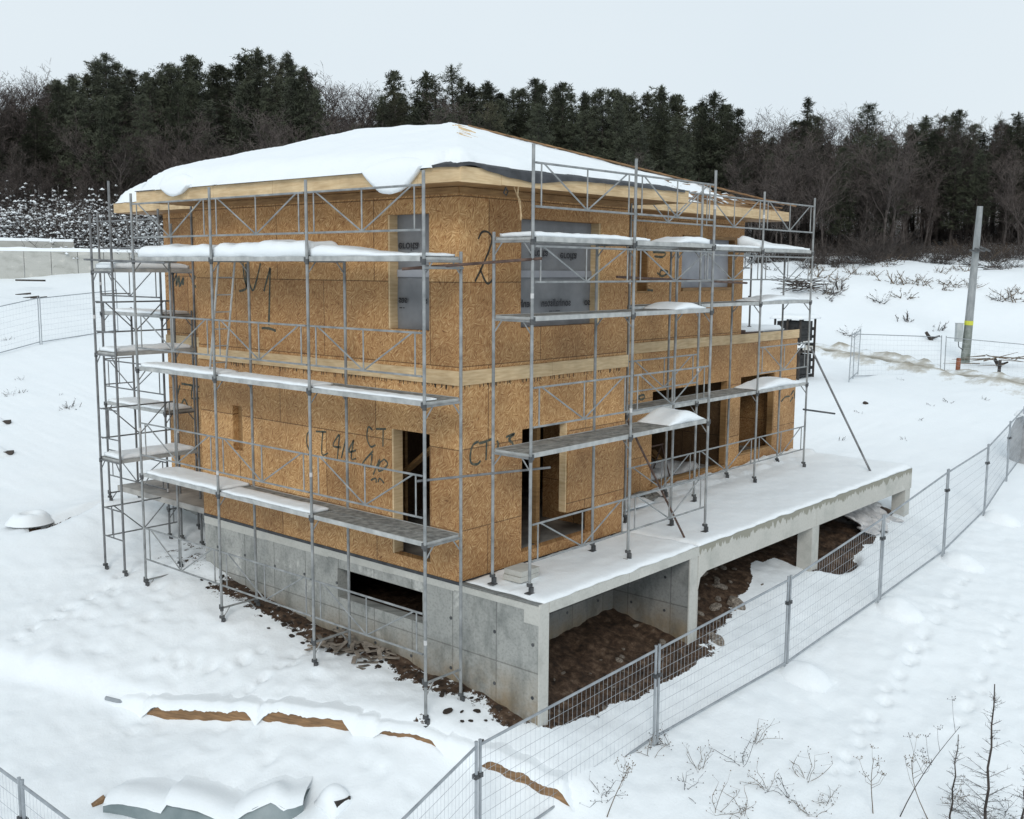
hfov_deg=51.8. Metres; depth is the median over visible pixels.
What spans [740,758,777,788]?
dry weed
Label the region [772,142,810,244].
pine tree
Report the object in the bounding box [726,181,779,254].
bare tree
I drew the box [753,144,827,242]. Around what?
bare tree
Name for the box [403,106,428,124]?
pine tree
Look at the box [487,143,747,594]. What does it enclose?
facade scaffold
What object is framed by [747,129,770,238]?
pine tree
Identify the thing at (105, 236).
bush
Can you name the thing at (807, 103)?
pine tree
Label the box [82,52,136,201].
pine tree
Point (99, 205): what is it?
bush
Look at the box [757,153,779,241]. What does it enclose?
pine tree
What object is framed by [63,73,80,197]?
pine tree
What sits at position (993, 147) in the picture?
bare tree
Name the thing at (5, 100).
bare tree
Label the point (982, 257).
bush
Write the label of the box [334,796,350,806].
block
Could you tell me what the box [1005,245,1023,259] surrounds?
bush
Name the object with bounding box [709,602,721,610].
stone
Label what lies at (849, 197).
pine tree
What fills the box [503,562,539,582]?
block stack
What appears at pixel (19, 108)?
bare tree
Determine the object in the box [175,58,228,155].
pine tree
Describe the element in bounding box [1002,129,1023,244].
pine tree
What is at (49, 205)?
bush
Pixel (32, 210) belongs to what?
bush
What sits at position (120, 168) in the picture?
bare tree
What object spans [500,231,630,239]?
deck snow
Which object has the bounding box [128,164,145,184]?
bare tree
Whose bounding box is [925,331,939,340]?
log
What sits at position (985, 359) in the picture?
fallen branches
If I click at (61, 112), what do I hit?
pine tree
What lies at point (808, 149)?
bare tree
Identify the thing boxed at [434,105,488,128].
bare tree
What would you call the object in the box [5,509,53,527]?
snow mound
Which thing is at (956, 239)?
bush
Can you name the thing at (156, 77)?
pine tree
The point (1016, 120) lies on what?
pine tree
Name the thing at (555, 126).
pine tree
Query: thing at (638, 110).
pine tree
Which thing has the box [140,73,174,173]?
pine tree
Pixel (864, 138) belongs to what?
pine tree
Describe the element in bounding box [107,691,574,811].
snow
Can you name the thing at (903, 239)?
bush
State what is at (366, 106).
bare tree
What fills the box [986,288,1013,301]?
bush
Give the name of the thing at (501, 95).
pine tree
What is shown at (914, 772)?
dry weed
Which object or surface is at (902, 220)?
bare tree
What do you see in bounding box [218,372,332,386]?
deck snow
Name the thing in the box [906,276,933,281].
bush
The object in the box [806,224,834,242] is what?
bush
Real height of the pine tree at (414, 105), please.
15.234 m
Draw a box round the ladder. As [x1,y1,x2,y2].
[209,262,235,368]
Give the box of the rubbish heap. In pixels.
[623,491,660,500]
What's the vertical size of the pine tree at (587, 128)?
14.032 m
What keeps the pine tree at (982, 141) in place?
on the ground
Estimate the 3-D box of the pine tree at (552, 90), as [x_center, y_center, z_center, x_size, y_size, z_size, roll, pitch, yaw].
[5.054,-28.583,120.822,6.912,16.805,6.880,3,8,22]
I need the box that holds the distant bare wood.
[2,91,956,227]
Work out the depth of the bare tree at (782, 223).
98.45 m
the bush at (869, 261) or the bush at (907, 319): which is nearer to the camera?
the bush at (907, 319)
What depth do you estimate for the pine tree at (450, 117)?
101.22 m
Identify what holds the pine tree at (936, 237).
on the ground
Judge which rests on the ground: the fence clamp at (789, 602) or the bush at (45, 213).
the bush at (45, 213)
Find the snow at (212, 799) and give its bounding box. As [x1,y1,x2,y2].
[103,775,312,818]
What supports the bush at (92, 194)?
on the ground
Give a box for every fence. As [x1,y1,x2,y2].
[0,296,40,352]
[0,767,21,818]
[20,779,69,818]
[39,289,117,343]
[401,741,477,818]
[478,645,657,818]
[656,576,789,744]
[786,515,883,663]
[848,328,860,381]
[852,332,941,378]
[880,469,948,599]
[944,336,1023,376]
[944,444,988,553]
[985,421,1010,509]
[1007,406,1023,478]
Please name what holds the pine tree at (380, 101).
on the ground
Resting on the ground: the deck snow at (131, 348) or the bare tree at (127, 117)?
the bare tree at (127, 117)
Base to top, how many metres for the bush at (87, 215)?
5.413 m
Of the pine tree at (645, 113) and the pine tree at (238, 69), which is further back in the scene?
the pine tree at (645, 113)
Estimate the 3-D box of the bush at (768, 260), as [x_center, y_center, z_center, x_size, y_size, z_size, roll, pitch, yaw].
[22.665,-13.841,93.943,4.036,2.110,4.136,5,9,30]
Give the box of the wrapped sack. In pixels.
[1007,416,1023,463]
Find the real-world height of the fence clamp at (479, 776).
0.060 m
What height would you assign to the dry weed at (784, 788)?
0.349 m
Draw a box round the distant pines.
[1,69,999,225]
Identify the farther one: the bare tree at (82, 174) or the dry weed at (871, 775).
the bare tree at (82, 174)
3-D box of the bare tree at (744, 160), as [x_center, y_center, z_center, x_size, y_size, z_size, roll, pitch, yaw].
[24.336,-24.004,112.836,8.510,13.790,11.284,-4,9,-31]
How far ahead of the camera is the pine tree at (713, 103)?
107.16 m
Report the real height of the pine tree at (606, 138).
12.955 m
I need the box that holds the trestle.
[651,443,669,476]
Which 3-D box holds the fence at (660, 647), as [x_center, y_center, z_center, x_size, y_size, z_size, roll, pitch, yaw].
[3.443,3.956,16.887,3.534,1.954,0.048,-7,10,-43]
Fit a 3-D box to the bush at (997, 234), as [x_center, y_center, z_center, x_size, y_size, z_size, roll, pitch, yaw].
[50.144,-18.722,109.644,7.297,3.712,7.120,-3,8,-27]
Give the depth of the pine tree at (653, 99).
110.67 m
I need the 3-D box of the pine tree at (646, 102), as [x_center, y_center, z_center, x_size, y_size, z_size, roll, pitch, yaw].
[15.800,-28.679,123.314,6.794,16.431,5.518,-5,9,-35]
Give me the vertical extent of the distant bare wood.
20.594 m
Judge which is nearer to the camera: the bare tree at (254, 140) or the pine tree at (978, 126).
the bare tree at (254, 140)
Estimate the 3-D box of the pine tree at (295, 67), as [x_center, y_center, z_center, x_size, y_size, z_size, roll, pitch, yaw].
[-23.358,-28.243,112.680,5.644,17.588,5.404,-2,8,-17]
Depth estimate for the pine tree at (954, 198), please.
104.09 m
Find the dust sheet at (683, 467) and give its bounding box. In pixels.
[651,460,700,480]
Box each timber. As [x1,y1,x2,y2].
[147,707,251,721]
[262,712,348,730]
[380,731,435,746]
[482,762,568,805]
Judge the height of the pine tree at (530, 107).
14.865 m
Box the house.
[114,124,911,726]
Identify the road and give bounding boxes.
[797,341,1023,398]
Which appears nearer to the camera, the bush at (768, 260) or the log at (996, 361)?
the log at (996, 361)
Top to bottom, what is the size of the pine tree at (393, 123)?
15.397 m
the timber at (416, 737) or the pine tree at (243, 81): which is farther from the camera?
the pine tree at (243, 81)
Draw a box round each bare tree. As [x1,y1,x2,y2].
[0,71,49,186]
[0,74,53,204]
[0,81,52,157]
[0,82,37,207]
[0,83,19,166]
[0,138,35,197]
[0,143,45,208]
[0,165,28,213]
[0,176,25,205]
[1,183,22,206]
[2,79,58,196]
[5,60,64,202]
[5,77,50,205]
[9,157,59,208]
[21,73,59,175]
[28,166,71,203]
[35,156,63,202]
[45,144,96,201]
[47,115,114,210]
[53,132,93,196]
[61,177,96,218]
[69,164,110,207]
[78,141,113,208]
[79,121,142,191]
[89,153,136,205]
[91,96,152,142]
[94,129,149,199]
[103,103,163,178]
[124,148,190,182]
[126,118,194,181]
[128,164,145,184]
[129,151,155,188]
[133,124,197,172]
[145,162,162,222]
[148,107,220,168]
[158,97,231,159]
[170,114,236,158]
[172,114,211,156]
[174,144,218,161]
[194,127,243,160]
[209,94,320,157]
[215,126,273,157]
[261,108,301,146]
[271,82,359,137]
[279,115,361,145]
[294,126,321,140]
[301,112,344,138]
[304,62,366,132]
[309,105,363,134]
[313,83,376,126]
[316,76,406,129]
[322,87,373,132]
[327,81,390,132]
[334,105,400,132]
[337,82,384,128]
[362,87,420,125]
[412,101,481,126]
[420,82,488,126]
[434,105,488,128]
[620,147,676,176]
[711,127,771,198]
[719,126,776,236]
[722,160,758,201]
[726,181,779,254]
[730,134,814,237]
[734,106,786,239]
[736,117,778,226]
[739,131,765,172]
[752,110,815,233]
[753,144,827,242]
[757,127,827,245]
[757,154,806,255]
[759,187,809,243]
[761,108,800,229]
[763,159,836,254]
[765,120,806,223]
[774,112,873,180]
[777,110,836,230]
[784,125,835,249]
[790,143,869,255]
[799,159,847,250]
[801,106,846,244]
[808,111,849,219]
[812,117,896,241]
[816,178,850,251]
[826,183,859,241]
[826,195,858,250]
[831,149,893,252]
[832,102,869,217]
[832,111,904,231]
[837,113,904,241]
[838,125,929,246]
[843,116,882,237]
[846,170,901,250]
[847,116,929,249]
[868,111,909,212]
[872,170,924,244]
[881,114,957,241]
[893,124,952,239]
[894,146,947,247]
[897,106,953,242]
[914,184,946,247]
[915,132,987,244]
[916,161,959,250]
[935,116,996,242]
[951,159,995,231]
[953,183,1001,247]
[967,112,1014,200]
[977,119,1008,232]
[977,156,1023,252]
[981,117,1022,236]
[985,131,1023,248]
[991,185,1023,255]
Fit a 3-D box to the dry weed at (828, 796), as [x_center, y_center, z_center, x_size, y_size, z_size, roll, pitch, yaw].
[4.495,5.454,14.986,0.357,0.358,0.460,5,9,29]
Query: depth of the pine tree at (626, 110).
114.84 m
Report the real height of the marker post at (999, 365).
0.803 m
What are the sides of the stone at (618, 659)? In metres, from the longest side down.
0.166 x 0.098 x 0.061 m
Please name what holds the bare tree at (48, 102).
on the ground
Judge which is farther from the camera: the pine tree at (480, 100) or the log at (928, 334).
the pine tree at (480, 100)
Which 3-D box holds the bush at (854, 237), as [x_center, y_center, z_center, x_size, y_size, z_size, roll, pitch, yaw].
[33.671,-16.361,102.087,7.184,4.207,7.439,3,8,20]
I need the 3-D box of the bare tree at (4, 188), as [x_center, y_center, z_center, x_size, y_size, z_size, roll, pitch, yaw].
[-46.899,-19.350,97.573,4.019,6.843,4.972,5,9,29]
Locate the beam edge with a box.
[15,279,45,280]
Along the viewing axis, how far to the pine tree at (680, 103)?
113.59 m
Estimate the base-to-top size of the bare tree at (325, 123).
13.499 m
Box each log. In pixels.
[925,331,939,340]
[993,358,1007,366]
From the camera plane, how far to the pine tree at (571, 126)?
105.31 m
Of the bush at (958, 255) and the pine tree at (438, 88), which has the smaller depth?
the bush at (958, 255)
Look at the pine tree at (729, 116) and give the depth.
109.10 m
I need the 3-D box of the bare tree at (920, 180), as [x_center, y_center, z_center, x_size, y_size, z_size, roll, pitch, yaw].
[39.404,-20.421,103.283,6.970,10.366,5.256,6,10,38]
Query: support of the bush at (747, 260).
on the ground
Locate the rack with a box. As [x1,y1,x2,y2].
[774,319,816,379]
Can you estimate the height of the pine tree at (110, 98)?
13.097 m
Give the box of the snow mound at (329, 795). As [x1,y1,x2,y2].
[314,783,351,818]
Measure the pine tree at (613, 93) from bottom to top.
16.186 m
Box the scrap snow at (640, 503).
[623,497,653,510]
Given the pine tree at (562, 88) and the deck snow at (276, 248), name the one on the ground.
the pine tree at (562, 88)
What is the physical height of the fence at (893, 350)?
2.526 m
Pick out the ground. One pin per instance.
(84, 632)
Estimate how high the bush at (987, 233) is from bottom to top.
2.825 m
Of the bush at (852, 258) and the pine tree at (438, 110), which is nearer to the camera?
the bush at (852, 258)
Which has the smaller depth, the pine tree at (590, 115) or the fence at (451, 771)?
the fence at (451, 771)
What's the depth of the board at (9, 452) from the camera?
30.09 m
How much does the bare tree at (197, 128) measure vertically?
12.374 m
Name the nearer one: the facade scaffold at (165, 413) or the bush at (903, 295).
the facade scaffold at (165, 413)
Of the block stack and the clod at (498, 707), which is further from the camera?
the block stack
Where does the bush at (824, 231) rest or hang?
on the ground
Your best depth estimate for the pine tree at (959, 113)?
107.45 m
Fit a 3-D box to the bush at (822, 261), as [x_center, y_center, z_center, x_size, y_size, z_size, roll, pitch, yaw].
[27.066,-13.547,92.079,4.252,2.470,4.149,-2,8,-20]
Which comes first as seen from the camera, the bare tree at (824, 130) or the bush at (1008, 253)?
the bush at (1008, 253)
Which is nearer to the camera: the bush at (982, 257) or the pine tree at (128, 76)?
the bush at (982, 257)
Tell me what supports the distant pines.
on the ground
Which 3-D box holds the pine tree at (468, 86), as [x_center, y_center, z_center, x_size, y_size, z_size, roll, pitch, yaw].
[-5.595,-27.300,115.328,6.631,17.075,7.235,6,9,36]
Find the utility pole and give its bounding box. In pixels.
[954,206,990,362]
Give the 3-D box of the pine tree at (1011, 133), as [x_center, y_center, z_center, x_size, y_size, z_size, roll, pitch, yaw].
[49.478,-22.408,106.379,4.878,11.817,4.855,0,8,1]
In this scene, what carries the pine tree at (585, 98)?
on the ground
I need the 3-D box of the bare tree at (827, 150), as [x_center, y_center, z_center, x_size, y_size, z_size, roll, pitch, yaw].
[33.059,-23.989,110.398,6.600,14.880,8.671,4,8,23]
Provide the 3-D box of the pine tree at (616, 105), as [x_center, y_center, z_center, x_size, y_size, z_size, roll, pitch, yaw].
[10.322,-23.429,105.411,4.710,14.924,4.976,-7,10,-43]
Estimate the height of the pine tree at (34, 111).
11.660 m
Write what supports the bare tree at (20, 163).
on the ground
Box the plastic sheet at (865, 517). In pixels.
[844,502,903,536]
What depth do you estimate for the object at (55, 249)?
82.63 m
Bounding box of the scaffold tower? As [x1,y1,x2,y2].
[83,181,204,577]
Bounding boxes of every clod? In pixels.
[443,708,452,713]
[494,705,501,710]
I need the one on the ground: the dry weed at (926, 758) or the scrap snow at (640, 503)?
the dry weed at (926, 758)
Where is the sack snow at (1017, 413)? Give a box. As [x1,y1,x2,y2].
[1014,409,1023,415]
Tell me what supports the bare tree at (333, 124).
on the ground
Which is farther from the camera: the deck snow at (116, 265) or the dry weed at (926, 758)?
the deck snow at (116, 265)
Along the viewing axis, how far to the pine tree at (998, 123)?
120.57 m
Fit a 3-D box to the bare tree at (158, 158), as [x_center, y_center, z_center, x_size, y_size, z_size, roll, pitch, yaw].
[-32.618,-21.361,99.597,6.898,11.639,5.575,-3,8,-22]
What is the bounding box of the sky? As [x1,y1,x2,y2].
[0,0,1023,146]
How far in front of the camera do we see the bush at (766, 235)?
109.10 m
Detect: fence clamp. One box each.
[472,772,482,779]
[653,672,661,678]
[785,600,792,604]
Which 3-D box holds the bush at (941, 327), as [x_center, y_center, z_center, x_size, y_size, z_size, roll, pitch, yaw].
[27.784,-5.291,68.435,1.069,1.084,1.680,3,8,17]
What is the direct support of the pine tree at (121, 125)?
on the ground
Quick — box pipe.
[105,696,121,702]
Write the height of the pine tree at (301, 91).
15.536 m
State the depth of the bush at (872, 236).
96.99 m
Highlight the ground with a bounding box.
[0,136,1023,818]
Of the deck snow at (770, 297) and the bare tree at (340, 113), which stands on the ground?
the bare tree at (340, 113)
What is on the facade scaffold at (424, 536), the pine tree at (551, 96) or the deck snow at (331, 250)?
the deck snow at (331, 250)
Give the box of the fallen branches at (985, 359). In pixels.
[948,352,1023,365]
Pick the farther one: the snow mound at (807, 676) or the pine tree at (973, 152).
the pine tree at (973, 152)
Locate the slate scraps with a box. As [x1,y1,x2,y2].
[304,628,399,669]
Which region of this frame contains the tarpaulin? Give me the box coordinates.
[103,788,309,818]
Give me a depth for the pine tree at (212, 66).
117.99 m
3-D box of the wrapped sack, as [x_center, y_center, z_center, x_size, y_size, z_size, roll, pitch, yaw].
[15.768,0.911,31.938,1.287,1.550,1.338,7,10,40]
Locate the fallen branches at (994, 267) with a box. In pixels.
[963,265,1013,269]
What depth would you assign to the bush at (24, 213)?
96.20 m
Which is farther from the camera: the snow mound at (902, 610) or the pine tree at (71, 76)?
the pine tree at (71, 76)
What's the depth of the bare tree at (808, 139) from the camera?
117.09 m
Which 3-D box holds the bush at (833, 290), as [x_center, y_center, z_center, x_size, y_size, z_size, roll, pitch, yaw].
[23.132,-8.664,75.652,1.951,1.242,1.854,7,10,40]
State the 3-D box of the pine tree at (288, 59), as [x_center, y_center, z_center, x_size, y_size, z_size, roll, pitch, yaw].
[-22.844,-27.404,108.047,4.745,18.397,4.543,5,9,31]
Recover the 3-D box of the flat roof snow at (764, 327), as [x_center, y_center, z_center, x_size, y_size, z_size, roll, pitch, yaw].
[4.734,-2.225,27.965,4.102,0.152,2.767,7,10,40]
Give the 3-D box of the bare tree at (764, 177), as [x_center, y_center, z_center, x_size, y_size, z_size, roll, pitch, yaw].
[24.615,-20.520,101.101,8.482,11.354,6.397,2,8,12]
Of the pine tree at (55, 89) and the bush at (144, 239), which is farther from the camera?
the pine tree at (55, 89)
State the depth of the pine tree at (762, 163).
109.39 m
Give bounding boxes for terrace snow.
[466,531,697,603]
[623,448,911,546]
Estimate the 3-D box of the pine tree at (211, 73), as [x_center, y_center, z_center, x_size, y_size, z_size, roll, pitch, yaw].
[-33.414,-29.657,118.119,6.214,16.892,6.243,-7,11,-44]
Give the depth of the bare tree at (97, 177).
102.47 m
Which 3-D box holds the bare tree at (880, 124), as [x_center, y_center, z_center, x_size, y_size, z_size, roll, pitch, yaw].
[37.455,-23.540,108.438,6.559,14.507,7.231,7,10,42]
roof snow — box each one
[116,122,745,203]
[741,323,783,331]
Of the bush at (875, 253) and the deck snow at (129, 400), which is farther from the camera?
the bush at (875, 253)
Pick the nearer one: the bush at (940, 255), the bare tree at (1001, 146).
the bush at (940, 255)
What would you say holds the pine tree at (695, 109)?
on the ground
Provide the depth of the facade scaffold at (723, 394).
22.58 m
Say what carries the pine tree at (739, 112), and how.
on the ground
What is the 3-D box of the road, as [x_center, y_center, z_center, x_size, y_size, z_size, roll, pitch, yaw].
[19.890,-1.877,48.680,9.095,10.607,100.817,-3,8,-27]
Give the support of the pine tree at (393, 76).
on the ground
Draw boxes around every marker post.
[955,358,960,369]
[997,360,1001,371]
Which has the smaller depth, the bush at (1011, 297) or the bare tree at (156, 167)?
the bush at (1011, 297)
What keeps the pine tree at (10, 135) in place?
on the ground
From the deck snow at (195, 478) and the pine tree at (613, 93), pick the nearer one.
the deck snow at (195, 478)
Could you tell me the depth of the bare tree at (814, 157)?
100.66 m
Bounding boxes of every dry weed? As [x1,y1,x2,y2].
[584,775,627,807]
[607,754,635,816]
[636,729,670,756]
[649,723,672,749]
[671,769,705,803]
[682,742,713,771]
[706,780,757,818]
[708,733,758,766]
[710,770,755,813]
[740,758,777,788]
[750,719,782,742]
[765,773,799,807]
[788,800,832,816]
[789,746,832,781]
[812,786,840,805]
[853,744,886,813]
[900,696,959,816]
[904,733,929,818]
[940,776,969,803]
[983,795,1019,816]
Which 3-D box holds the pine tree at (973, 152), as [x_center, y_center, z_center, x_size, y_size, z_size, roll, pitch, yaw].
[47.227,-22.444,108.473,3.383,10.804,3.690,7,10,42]
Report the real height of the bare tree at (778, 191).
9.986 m
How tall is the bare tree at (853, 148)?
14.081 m
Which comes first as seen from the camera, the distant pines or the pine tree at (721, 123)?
the pine tree at (721, 123)
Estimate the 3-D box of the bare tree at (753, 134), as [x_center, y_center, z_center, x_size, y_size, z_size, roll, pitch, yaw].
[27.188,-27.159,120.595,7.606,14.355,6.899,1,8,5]
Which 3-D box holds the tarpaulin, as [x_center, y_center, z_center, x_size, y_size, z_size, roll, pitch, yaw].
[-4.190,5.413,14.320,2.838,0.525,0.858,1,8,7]
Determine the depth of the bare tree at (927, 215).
103.66 m
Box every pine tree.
[0,115,29,201]
[0,144,11,208]
[6,108,27,202]
[9,105,56,201]
[9,134,43,208]
[32,114,58,203]
[37,86,55,201]
[38,79,73,199]
[39,84,78,202]
[40,84,91,205]
[46,79,72,199]
[48,76,99,203]
[59,91,97,200]
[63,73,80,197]
[72,72,94,118]
[73,61,110,204]
[74,61,103,203]
[74,65,133,126]
[76,96,121,205]
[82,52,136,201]
[90,94,136,202]
[98,77,139,156]
[108,60,133,182]
[116,84,146,190]
[119,69,140,118]
[120,72,142,104]
[122,93,167,187]
[127,76,159,174]
[127,78,167,176]
[130,71,155,135]
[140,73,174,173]
[141,62,184,130]
[148,69,164,114]
[150,63,186,154]
[150,82,203,172]
[159,85,187,151]
[161,79,224,158]
[164,54,223,158]
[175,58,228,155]
[175,69,193,113]
[188,87,234,160]
[189,100,232,160]
[200,62,233,122]
[203,68,225,117]
[204,64,233,116]
[213,52,274,133]
[216,69,237,127]
[219,78,259,149]
[219,96,259,156]
[220,61,254,153]
[222,80,270,153]
[227,46,279,150]
[242,58,277,134]
[249,86,279,148]
[261,53,281,95]
[264,61,299,102]
[268,75,284,140]
[270,50,297,137]
[271,76,308,146]
[272,80,313,143]
[273,64,336,139]
[274,63,314,125]
[278,92,311,139]
[299,89,338,139]
[370,69,423,127]
[372,95,391,127]
[376,90,413,126]
[399,97,410,123]
[403,70,453,124]
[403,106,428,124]
[409,97,424,120]
[419,77,463,124]
[430,107,448,124]
[435,63,477,124]
[447,113,459,123]
[454,76,472,115]
[455,81,482,122]
[457,92,477,125]
[460,91,493,124]
[467,113,491,128]
[469,85,484,123]
[471,80,499,129]
[476,100,507,133]
[481,85,509,124]
[488,92,523,134]
[491,97,513,134]
[495,108,516,135]
[506,87,518,136]
[509,89,530,135]
[509,115,526,141]
[510,87,540,139]
[515,77,554,148]
[520,101,550,147]
[523,102,555,146]
[531,84,553,143]
[542,81,588,151]
[546,86,575,135]
[546,91,565,144]
[549,124,563,147]
[561,120,584,152]
[563,92,579,135]
[566,109,609,161]
[567,122,586,155]
[570,96,598,150]
[578,91,597,152]
[581,103,621,159]
[582,87,620,143]
[587,93,606,152]
[589,88,643,168]
[593,125,628,164]
[597,100,633,164]
[601,89,629,153]
[616,119,662,175]
[619,94,634,161]
[621,91,648,141]
[625,112,654,172]
[627,94,654,147]
[635,83,676,173]
[635,93,655,158]
[637,91,654,161]
[643,93,680,173]
[646,111,676,175]
[648,94,694,171]
[648,119,671,176]
[652,115,699,182]
[666,104,696,172]
[667,93,693,173]
[673,133,696,182]
[679,107,719,188]
[680,105,697,173]
[687,100,711,180]
[689,89,739,191]
[694,121,733,193]
[696,103,748,168]
[711,104,748,175]
[716,112,739,193]
[717,107,753,198]
[730,159,751,224]
[741,167,755,235]
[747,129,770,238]
[748,152,767,237]
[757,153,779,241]
[763,136,778,233]
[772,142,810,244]
[775,153,790,232]
[778,120,800,162]
[787,120,810,229]
[789,97,826,246]
[796,114,817,160]
[799,140,826,246]
[800,115,833,241]
[800,155,828,241]
[816,146,858,251]
[824,159,842,244]
[837,102,885,232]
[842,161,857,245]
[844,134,881,247]
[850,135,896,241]
[857,140,915,246]
[877,140,910,237]
[891,129,936,240]
[897,130,911,230]
[898,122,931,238]
[898,123,920,225]
[903,128,928,235]
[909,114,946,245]
[909,134,953,248]
[913,129,950,241]
[919,128,948,240]
[923,147,960,245]
[931,115,960,240]
[931,147,975,247]
[942,109,974,242]
[946,111,959,219]
[956,124,989,240]
[956,154,996,247]
[960,123,992,158]
[960,138,982,242]
[971,131,993,220]
[978,152,999,239]
[983,124,999,228]
[984,128,1023,244]
[990,112,1023,242]
[990,118,1006,232]
[993,122,1011,225]
[996,138,1023,241]
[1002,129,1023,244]
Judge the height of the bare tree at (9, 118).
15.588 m
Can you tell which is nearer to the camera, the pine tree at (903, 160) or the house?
the house
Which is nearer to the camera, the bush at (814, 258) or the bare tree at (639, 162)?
the bush at (814, 258)
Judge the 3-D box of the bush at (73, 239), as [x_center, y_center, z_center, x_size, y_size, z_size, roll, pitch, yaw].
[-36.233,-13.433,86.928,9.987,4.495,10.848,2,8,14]
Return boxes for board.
[5,450,13,454]
[91,795,104,806]
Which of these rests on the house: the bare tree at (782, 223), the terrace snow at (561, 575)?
the terrace snow at (561, 575)
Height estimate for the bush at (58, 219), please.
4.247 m
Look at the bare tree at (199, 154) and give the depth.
98.11 m
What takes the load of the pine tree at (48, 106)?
on the ground
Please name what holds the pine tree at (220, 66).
on the ground
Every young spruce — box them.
[922,735,966,818]
[941,684,1020,818]
[991,744,1023,818]
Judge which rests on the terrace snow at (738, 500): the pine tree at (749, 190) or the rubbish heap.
the rubbish heap
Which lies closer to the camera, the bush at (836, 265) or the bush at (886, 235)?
the bush at (836, 265)
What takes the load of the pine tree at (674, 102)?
on the ground
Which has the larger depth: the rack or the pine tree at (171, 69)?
the pine tree at (171, 69)
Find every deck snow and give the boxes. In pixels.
[95,262,189,268]
[99,343,191,352]
[104,308,188,314]
[104,443,194,459]
[108,397,191,410]
[138,244,216,256]
[141,362,237,375]
[146,467,249,490]
[214,239,336,256]
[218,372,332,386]
[221,487,328,513]
[310,245,454,256]
[313,385,436,400]
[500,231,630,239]
[630,237,649,240]
[637,407,704,425]
[643,301,705,309]
[652,236,709,243]
[715,244,759,247]
[734,376,803,389]
[736,294,807,301]
[737,236,809,249]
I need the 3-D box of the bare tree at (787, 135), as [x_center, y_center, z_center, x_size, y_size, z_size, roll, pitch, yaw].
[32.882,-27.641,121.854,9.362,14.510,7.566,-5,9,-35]
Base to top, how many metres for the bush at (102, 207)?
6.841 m
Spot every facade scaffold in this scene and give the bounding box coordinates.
[96,209,199,538]
[129,170,550,727]
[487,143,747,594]
[623,184,870,522]
[742,253,752,326]
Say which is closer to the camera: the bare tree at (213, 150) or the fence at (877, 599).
the fence at (877, 599)
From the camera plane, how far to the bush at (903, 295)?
75.33 m
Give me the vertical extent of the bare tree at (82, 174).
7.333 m
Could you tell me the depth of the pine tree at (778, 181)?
109.46 m
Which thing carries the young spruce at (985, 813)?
on the ground
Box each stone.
[615,657,623,662]
[659,639,665,644]
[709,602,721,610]
[710,634,723,645]
[712,583,727,589]
[726,596,745,609]
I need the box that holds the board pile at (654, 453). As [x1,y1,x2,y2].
[651,450,661,461]
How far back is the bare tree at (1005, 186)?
100.75 m
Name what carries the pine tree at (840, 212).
on the ground
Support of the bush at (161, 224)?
on the ground
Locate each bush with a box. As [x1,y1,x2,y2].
[0,175,72,221]
[0,191,134,248]
[0,192,70,230]
[0,198,59,237]
[0,200,49,237]
[0,203,42,230]
[0,206,47,237]
[7,203,55,223]
[11,224,120,268]
[16,187,105,230]
[21,191,105,218]
[33,210,100,239]
[37,187,161,237]
[37,201,142,254]
[37,226,125,252]
[46,182,147,225]
[52,209,115,228]
[58,398,81,408]
[63,198,119,234]
[72,198,128,218]
[85,222,147,248]
[88,190,162,227]
[92,222,163,257]
[96,209,163,244]
[115,215,163,246]
[122,234,162,257]
[744,239,779,263]
[747,224,784,242]
[753,253,789,262]
[759,221,819,247]
[761,216,819,244]
[773,244,797,260]
[782,213,820,236]
[785,233,828,260]
[788,219,836,239]
[794,251,823,268]
[797,237,835,263]
[799,229,865,252]
[799,233,829,253]
[799,242,843,265]
[800,267,834,278]
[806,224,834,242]
[814,234,842,256]
[815,204,909,257]
[815,223,836,240]
[819,247,855,267]
[823,282,843,294]
[824,276,848,290]
[826,240,859,262]
[827,231,866,245]
[827,250,845,264]
[828,272,852,280]
[833,219,896,253]
[833,223,908,265]
[839,221,930,263]
[839,327,860,336]
[841,246,871,264]
[841,264,867,274]
[853,221,921,259]
[854,219,914,244]
[867,291,891,303]
[868,214,934,256]
[872,270,913,284]
[888,229,929,251]
[889,288,918,299]
[890,243,914,260]
[892,243,931,260]
[892,274,932,285]
[894,233,950,257]
[895,312,913,321]
[896,223,923,239]
[901,236,932,255]
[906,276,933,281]
[910,221,947,241]
[913,244,944,263]
[920,243,961,264]
[924,248,953,259]
[929,266,953,273]
[930,243,970,260]
[931,220,971,243]
[932,242,966,254]
[932,321,948,330]
[937,275,964,285]
[938,220,970,239]
[939,232,982,257]
[944,238,983,255]
[946,221,971,235]
[953,248,986,265]
[957,215,1022,243]
[959,253,985,265]
[963,218,1023,238]
[966,231,1011,255]
[966,233,1022,261]
[967,223,1000,240]
[968,242,1000,261]
[981,247,1021,269]
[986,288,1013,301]
[989,288,1023,302]
[1000,239,1023,257]
[1000,245,1023,258]
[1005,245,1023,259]
[1005,285,1023,294]
[1006,257,1023,267]
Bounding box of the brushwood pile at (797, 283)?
[766,270,841,292]
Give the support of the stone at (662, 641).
on the ground

